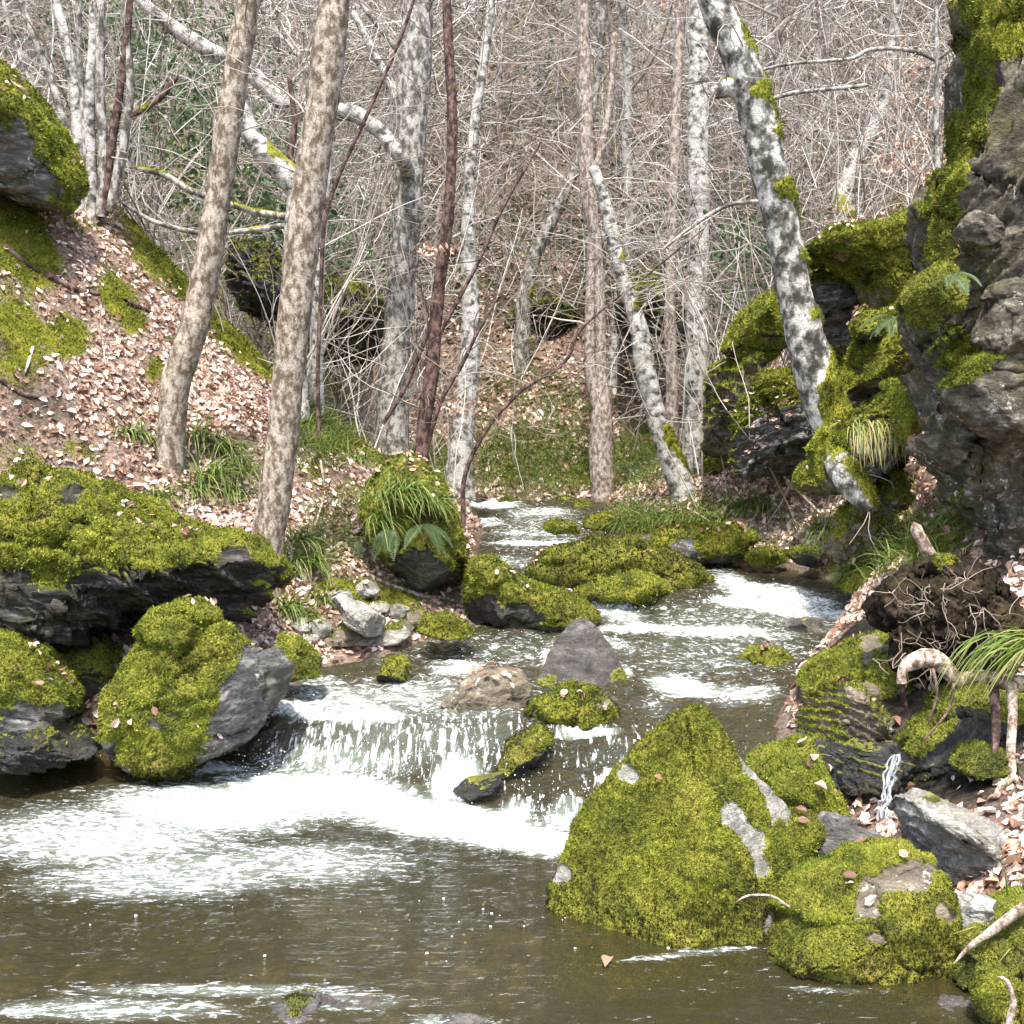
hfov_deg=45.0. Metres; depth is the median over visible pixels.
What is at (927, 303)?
crag
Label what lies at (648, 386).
crooked tree
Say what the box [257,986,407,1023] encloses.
stone
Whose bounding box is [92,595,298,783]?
boulder
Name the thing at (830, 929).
boulder
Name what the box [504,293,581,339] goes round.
crag
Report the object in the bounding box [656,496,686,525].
grass tuft
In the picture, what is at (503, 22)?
bare tree
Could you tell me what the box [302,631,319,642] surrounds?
stone
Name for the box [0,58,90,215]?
crag
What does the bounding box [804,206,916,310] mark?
crag
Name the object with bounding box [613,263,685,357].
crag
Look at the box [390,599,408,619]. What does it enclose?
stone
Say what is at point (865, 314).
crag
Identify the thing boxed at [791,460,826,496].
crag
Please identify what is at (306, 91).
bare tree
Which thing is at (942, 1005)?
stone
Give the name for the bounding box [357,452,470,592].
boulder
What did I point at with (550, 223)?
slim tree
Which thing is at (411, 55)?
tall tree
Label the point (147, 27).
bare tree
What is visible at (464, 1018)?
stone
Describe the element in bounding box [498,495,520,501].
stone
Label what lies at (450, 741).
spray
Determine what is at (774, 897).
fallen stick
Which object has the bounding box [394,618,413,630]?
stone
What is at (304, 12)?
bare tree
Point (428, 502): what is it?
grass tuft
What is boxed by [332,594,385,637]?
boulder
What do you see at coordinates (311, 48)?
bare tree
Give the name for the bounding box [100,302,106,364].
fallen stick
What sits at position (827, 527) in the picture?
grass tuft
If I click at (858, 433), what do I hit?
grass tuft
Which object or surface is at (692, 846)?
boulder
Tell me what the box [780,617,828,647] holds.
stone
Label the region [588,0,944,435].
bare tree
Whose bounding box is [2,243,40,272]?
fallen stick
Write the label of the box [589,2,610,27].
bare tree
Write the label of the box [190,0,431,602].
slim tree
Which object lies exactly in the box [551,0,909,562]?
leaning tree
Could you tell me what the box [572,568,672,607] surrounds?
boulder
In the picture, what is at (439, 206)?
bare tree
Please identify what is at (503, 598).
boulder
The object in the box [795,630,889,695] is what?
boulder
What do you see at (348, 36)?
bare tree
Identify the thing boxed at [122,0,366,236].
bare tree
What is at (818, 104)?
bare tree
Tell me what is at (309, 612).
grass tuft
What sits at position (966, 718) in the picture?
boulder
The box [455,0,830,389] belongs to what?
bare tree
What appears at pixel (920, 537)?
broken stump
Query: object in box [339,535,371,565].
fern
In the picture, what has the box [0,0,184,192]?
bare tree
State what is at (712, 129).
bare tree
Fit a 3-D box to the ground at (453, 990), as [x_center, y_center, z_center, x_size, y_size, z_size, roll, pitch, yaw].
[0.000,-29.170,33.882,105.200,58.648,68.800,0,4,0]
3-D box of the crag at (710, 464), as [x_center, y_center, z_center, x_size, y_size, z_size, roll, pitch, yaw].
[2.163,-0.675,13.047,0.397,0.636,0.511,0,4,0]
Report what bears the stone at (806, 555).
in the stream water
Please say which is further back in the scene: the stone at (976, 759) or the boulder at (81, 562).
the boulder at (81, 562)
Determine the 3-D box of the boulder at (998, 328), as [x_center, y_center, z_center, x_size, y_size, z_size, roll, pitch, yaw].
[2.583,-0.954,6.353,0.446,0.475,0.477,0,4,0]
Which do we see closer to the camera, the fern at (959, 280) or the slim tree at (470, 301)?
the fern at (959, 280)
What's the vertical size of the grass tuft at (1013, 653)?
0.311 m
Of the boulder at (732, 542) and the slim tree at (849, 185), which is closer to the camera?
the boulder at (732, 542)
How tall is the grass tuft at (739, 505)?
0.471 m
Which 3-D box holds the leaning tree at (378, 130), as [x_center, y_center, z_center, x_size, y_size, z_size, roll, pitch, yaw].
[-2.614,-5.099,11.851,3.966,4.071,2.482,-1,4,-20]
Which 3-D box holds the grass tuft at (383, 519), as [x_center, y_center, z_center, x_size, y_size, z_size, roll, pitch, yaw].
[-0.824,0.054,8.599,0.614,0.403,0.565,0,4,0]
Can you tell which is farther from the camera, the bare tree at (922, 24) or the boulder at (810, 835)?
the bare tree at (922, 24)
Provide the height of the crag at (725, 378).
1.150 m
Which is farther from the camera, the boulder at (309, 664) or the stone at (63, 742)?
the boulder at (309, 664)
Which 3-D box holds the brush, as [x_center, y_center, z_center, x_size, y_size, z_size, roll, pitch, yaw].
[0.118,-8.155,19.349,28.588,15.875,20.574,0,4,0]
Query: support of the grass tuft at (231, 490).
on the ground at (453, 990)
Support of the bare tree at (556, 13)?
on the ground at (453, 990)
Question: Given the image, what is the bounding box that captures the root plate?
[861,545,1023,692]
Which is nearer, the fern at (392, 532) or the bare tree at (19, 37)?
the fern at (392, 532)
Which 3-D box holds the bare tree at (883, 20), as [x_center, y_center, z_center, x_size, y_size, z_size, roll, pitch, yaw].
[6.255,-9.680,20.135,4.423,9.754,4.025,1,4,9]
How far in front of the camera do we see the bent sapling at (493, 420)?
10.34 m
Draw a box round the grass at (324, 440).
[264,334,1023,957]
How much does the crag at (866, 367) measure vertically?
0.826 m
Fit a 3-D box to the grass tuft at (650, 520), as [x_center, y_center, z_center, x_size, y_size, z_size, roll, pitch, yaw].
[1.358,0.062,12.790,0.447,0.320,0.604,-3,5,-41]
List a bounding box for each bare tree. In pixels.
[0,0,64,93]
[0,0,109,58]
[0,0,169,233]
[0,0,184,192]
[0,0,191,245]
[0,1,83,71]
[0,1,142,165]
[1,0,62,60]
[12,0,181,196]
[29,0,291,104]
[96,0,501,448]
[97,0,430,388]
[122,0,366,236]
[133,0,431,240]
[137,0,360,148]
[155,0,379,207]
[157,0,539,405]
[164,0,464,160]
[178,0,505,314]
[212,0,396,70]
[215,0,577,441]
[289,0,482,208]
[299,0,632,291]
[306,0,467,76]
[348,0,633,181]
[351,0,517,143]
[352,0,649,286]
[395,1,537,81]
[432,0,686,168]
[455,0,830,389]
[457,0,618,143]
[480,0,867,361]
[486,0,784,272]
[538,0,852,281]
[545,0,663,60]
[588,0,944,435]
[589,0,849,363]
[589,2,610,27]
[620,0,928,312]
[621,0,945,292]
[622,0,879,209]
[641,0,862,185]
[671,0,926,284]
[683,0,855,128]
[717,0,916,130]
[719,0,955,269]
[760,0,812,81]
[786,0,943,168]
[786,0,949,103]
[806,0,950,215]
[828,0,952,89]
[828,1,949,158]
[861,0,951,176]
[865,0,948,144]
[869,3,951,121]
[901,7,949,76]
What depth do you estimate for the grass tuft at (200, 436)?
9.03 m
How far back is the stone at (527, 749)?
5.85 m
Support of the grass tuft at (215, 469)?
on the ground at (453, 990)
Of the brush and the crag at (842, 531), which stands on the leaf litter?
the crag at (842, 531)
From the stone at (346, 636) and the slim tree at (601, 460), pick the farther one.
the slim tree at (601, 460)
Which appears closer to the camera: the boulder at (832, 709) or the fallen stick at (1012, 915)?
the fallen stick at (1012, 915)
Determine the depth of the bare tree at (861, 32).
22.30 m
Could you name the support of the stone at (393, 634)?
in the stream water
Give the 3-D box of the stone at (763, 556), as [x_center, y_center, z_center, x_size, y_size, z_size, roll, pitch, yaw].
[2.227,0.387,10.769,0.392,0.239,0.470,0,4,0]
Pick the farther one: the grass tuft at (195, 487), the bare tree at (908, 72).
the bare tree at (908, 72)
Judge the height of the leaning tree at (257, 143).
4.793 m
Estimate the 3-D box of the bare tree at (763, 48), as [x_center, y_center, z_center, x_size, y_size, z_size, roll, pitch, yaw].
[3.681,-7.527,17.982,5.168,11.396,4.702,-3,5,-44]
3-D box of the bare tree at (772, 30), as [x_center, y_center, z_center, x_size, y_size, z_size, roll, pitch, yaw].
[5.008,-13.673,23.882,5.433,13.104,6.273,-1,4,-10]
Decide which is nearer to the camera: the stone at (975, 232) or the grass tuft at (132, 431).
the stone at (975, 232)
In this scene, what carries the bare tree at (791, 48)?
on the ground at (453, 990)
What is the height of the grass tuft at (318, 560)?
0.558 m
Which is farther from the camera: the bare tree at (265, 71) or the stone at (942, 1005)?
the bare tree at (265, 71)
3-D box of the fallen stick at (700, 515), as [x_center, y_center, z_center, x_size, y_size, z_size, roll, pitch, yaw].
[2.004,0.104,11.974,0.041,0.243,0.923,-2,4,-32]
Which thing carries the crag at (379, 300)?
on the ground at (453, 990)
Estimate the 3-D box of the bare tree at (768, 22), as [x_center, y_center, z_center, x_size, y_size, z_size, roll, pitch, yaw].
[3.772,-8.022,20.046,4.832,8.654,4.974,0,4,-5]
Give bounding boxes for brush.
[0,0,955,530]
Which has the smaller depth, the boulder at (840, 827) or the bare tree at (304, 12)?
the boulder at (840, 827)
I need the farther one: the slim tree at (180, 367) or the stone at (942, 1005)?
the slim tree at (180, 367)
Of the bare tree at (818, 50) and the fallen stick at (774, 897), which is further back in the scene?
the bare tree at (818, 50)
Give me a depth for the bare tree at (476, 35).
22.23 m
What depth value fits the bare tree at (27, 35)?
20.28 m
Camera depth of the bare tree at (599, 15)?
26.28 m
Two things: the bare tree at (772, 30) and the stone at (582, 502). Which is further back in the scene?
the bare tree at (772, 30)
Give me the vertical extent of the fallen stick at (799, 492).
0.517 m
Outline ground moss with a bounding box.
[0,191,976,661]
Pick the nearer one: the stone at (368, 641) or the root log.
the root log
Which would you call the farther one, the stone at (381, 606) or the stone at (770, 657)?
the stone at (381, 606)
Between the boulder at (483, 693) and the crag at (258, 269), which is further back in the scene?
the crag at (258, 269)
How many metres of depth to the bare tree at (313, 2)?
16.86 m
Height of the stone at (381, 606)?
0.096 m
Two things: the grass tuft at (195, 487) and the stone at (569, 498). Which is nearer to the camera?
the grass tuft at (195, 487)
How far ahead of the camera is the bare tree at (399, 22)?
25.52 m
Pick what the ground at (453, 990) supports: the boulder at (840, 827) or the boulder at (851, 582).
the boulder at (851, 582)
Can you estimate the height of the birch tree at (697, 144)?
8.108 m
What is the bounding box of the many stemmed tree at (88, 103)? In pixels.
[0,0,231,224]
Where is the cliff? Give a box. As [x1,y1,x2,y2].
[896,0,1023,556]
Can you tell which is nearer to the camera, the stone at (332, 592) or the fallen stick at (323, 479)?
the stone at (332, 592)
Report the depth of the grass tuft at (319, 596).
8.27 m
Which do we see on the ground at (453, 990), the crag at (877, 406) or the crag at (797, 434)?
the crag at (797, 434)
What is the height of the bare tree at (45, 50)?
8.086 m
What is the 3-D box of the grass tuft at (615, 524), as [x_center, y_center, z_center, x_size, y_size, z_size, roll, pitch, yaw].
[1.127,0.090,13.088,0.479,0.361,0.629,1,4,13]
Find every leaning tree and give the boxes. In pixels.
[108,0,360,419]
[134,0,446,193]
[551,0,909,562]
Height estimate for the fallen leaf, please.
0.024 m
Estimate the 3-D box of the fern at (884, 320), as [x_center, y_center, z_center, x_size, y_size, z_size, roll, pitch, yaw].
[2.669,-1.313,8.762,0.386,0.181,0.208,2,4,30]
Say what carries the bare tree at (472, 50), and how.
on the ground at (453, 990)
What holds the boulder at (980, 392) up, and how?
on the cliff
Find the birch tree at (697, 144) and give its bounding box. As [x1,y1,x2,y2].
[622,0,823,475]
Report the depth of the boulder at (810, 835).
4.47 m
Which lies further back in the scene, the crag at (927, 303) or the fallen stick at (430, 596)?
the fallen stick at (430, 596)
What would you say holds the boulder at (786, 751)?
in the stream water
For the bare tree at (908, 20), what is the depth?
18.89 m
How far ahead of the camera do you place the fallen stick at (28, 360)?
8.40 m
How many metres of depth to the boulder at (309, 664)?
6.89 m
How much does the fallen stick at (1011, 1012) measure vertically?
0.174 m
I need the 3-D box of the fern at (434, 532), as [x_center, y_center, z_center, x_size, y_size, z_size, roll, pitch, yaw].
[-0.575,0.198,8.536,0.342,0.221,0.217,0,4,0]
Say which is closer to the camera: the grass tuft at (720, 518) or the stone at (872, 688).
the stone at (872, 688)
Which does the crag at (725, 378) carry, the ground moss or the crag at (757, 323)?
the crag at (757, 323)
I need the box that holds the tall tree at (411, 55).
[308,0,522,454]
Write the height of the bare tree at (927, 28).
9.154 m
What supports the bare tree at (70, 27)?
on the ground at (453, 990)
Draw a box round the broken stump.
[910,522,935,555]
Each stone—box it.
[0,713,102,775]
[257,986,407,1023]
[292,615,312,634]
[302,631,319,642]
[309,615,333,638]
[323,634,338,646]
[326,585,353,609]
[331,622,364,646]
[355,578,379,598]
[355,637,373,646]
[371,622,411,646]
[373,599,390,612]
[376,653,413,682]
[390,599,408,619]
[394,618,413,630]
[406,605,428,629]
[418,1012,492,1023]
[453,771,503,802]
[490,721,554,781]
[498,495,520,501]
[541,516,581,536]
[556,495,573,503]
[573,498,594,513]
[581,510,619,533]
[735,644,798,671]
[744,544,788,568]
[762,764,813,807]
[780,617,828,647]
[787,543,821,567]
[859,682,881,702]
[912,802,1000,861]
[913,994,977,1023]
[948,739,1020,780]
[952,209,1005,259]
[957,891,996,928]
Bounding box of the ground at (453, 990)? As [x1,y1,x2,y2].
[0,0,1023,1023]
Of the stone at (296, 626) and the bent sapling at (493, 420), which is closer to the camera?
the stone at (296, 626)
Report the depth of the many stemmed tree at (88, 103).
10.48 m
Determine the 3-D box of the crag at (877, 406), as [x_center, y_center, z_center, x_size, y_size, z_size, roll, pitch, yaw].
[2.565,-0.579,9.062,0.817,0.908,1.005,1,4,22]
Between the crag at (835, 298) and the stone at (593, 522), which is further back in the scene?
the stone at (593, 522)
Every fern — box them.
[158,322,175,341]
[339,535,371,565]
[372,529,399,560]
[403,524,452,556]
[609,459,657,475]
[859,315,896,337]
[943,272,981,294]
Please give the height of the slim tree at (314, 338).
5.896 m
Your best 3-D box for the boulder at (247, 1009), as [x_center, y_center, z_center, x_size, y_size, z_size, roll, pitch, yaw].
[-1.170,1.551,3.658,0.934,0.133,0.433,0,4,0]
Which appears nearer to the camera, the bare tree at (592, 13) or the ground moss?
the ground moss
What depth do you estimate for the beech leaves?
12.07 m
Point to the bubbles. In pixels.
(426, 930)
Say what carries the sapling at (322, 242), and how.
on the ground at (453, 990)
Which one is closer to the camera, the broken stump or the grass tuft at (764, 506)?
the broken stump
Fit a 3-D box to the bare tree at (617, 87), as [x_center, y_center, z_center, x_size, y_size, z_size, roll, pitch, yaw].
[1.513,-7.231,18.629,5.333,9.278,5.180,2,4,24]
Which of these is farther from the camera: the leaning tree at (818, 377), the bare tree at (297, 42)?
the bare tree at (297, 42)
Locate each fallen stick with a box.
[0,377,48,398]
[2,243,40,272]
[24,346,33,374]
[44,270,100,295]
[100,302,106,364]
[122,298,150,312]
[313,460,325,533]
[350,565,450,600]
[688,508,707,520]
[734,894,790,907]
[783,476,824,517]
[954,899,1023,963]
[997,976,1016,1023]
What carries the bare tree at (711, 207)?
on the ground at (453, 990)
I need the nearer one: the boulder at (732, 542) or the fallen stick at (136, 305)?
the fallen stick at (136, 305)
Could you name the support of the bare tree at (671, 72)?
on the ground at (453, 990)
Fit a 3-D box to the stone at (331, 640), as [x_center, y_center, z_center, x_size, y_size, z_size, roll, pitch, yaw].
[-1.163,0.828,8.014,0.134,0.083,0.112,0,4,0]
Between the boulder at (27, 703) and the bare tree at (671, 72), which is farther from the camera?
the bare tree at (671, 72)
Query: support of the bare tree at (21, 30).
on the ground at (453, 990)
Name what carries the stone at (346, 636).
on the ground at (453, 990)
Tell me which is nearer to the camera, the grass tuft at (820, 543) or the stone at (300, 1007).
the stone at (300, 1007)
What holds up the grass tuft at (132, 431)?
on the ground at (453, 990)
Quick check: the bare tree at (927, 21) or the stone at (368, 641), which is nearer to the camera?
the stone at (368, 641)
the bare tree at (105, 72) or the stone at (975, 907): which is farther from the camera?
the bare tree at (105, 72)
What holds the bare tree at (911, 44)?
on the ground at (453, 990)
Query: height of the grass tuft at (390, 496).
0.548 m
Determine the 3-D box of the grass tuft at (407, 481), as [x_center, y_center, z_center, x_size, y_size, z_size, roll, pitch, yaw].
[-0.646,-0.247,8.675,0.659,0.545,0.676,0,4,0]
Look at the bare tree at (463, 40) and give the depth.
23.61 m
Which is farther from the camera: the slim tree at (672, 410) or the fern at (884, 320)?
the slim tree at (672, 410)
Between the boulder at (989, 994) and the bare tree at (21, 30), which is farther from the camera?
the bare tree at (21, 30)
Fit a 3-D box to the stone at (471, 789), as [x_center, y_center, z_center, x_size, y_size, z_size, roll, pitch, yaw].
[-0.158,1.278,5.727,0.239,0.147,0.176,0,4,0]
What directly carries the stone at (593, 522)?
on the ground at (453, 990)
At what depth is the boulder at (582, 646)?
7.26 m
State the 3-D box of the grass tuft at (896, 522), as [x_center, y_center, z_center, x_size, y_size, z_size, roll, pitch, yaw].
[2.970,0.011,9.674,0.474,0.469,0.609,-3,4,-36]
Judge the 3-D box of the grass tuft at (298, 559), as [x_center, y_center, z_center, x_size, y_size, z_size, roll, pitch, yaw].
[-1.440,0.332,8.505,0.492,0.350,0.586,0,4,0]
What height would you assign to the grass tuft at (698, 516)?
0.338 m
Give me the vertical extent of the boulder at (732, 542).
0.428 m
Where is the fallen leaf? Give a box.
[601,955,612,966]
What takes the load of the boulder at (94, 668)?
on the ground at (453, 990)
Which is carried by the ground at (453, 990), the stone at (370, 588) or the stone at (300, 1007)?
the stone at (370, 588)
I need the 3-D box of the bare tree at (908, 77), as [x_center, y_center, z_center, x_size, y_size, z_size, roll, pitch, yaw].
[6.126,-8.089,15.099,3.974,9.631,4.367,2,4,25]
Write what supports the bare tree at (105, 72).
on the ground at (453, 990)
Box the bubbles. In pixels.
[89,898,669,994]
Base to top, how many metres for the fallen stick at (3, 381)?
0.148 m
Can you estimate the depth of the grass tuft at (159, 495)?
8.40 m
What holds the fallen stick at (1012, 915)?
on the boulder at (993, 950)
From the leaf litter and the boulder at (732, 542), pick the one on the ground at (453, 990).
the leaf litter
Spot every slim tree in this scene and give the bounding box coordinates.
[156,0,345,475]
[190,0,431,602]
[199,2,472,417]
[301,0,647,464]
[389,0,579,500]
[480,0,665,373]
[499,0,683,500]
[579,0,741,442]
[806,0,949,223]
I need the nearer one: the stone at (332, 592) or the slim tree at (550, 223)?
the stone at (332, 592)
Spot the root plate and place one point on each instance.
(947, 604)
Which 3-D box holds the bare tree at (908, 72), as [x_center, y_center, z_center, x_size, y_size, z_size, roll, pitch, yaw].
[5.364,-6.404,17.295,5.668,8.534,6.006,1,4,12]
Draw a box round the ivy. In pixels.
[1,0,829,362]
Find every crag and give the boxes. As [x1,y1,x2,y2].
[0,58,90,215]
[223,235,282,322]
[308,272,384,368]
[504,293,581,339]
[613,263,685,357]
[698,432,728,475]
[700,348,766,463]
[719,288,786,367]
[727,364,813,482]
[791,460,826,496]
[803,376,909,494]
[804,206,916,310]
[809,268,860,366]
[820,469,916,565]
[839,301,914,401]
[848,305,887,342]
[888,382,923,449]
[892,258,969,336]
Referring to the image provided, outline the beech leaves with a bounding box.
[404,32,945,425]
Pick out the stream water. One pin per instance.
(154, 840)
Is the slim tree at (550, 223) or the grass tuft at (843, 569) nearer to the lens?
the grass tuft at (843, 569)
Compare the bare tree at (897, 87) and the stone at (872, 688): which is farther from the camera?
the bare tree at (897, 87)
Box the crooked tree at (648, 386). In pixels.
[433,61,753,504]
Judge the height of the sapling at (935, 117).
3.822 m
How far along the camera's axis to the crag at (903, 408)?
8.17 m
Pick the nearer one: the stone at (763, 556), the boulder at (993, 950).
the boulder at (993, 950)
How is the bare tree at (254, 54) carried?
on the ground at (453, 990)
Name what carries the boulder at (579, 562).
on the ground at (453, 990)
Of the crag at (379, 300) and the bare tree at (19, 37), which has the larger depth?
the bare tree at (19, 37)
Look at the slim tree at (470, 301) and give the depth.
13.01 m
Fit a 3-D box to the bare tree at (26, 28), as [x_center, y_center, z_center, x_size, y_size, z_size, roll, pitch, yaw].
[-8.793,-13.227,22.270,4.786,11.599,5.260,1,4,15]
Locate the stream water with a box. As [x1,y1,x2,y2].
[0,498,979,1023]
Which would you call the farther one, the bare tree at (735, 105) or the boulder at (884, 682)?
the bare tree at (735, 105)
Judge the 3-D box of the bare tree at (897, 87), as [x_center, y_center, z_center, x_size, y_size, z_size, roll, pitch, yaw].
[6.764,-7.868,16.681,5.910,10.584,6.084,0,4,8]
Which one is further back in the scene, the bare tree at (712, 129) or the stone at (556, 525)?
the bare tree at (712, 129)
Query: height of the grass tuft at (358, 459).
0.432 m
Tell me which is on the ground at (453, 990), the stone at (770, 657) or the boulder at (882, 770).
the boulder at (882, 770)
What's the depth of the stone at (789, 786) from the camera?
4.75 m
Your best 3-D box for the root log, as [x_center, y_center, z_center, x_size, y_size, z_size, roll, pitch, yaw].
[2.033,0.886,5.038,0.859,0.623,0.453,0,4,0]
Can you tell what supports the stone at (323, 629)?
on the ground at (453, 990)
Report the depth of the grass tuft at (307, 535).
8.62 m
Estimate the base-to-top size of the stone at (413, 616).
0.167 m
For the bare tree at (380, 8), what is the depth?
20.75 m
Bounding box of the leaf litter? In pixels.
[0,0,1023,993]
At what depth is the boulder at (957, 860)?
4.51 m
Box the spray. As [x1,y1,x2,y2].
[201,581,825,848]
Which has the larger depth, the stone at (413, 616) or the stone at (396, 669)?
the stone at (413, 616)
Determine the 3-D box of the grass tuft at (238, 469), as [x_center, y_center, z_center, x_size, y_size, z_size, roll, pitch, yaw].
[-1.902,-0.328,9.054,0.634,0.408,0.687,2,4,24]
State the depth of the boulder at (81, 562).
6.54 m
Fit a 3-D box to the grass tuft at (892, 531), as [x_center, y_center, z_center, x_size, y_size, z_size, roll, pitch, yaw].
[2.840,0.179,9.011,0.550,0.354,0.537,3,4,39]
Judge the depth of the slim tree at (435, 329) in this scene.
10.25 m
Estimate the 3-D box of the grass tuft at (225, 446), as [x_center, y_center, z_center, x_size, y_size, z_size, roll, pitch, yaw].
[-2.027,-0.470,9.130,0.800,0.442,0.687,-2,4,-34]
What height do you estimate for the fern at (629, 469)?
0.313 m
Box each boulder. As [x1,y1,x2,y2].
[0,458,297,651]
[0,628,84,735]
[0,992,264,1023]
[58,632,123,715]
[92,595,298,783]
[276,629,322,682]
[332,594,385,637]
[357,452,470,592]
[415,609,475,641]
[440,665,531,722]
[461,552,601,634]
[518,678,623,749]
[524,533,718,602]
[533,617,634,695]
[540,702,802,1008]
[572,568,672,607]
[648,519,760,563]
[745,732,850,816]
[756,835,964,1023]
[787,806,827,862]
[793,676,895,744]
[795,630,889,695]
[814,737,916,805]
[817,811,884,855]
[833,562,881,593]
[864,652,915,700]
[887,787,1009,886]
[894,672,1023,782]
[934,349,1023,442]
[951,884,1023,990]
[968,964,1023,1023]
[970,277,1023,359]
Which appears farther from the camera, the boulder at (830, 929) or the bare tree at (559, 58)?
the bare tree at (559, 58)
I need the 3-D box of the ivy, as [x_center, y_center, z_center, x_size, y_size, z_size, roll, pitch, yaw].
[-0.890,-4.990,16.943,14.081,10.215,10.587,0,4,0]
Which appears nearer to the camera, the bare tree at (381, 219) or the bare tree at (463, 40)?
the bare tree at (381, 219)
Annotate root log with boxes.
[896,648,1023,797]
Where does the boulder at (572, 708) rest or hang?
on the ground at (453, 990)
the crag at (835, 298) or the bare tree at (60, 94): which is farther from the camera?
the bare tree at (60, 94)
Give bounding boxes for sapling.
[171,0,435,436]
[410,173,737,526]
[670,0,952,188]
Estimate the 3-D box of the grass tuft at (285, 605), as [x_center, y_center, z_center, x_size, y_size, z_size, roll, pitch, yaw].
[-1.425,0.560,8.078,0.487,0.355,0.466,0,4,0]
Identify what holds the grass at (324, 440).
on the ground at (453, 990)
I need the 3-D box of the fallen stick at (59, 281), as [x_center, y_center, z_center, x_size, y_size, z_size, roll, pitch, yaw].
[-3.293,-1.719,9.266,0.413,0.174,0.087,-2,4,-27]
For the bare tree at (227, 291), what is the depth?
15.73 m
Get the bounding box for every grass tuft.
[110,413,158,448]
[141,473,196,511]
[156,445,243,515]
[183,430,261,504]
[186,402,249,455]
[193,421,264,476]
[200,452,257,510]
[220,442,262,493]
[255,585,331,624]
[256,587,337,632]
[282,539,333,584]
[285,489,337,565]
[288,517,377,586]
[301,569,342,612]
[342,433,383,472]
[347,447,442,523]
[360,491,424,551]
[369,441,455,514]
[394,474,473,524]
[598,505,636,535]
[630,505,662,530]
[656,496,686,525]
[677,498,713,522]
[690,496,742,522]
[709,476,760,520]
[732,486,788,521]
[794,498,834,543]
[807,526,827,556]
[819,546,867,588]
[847,418,913,470]
[871,518,909,559]
[883,514,898,535]
[931,625,1023,705]

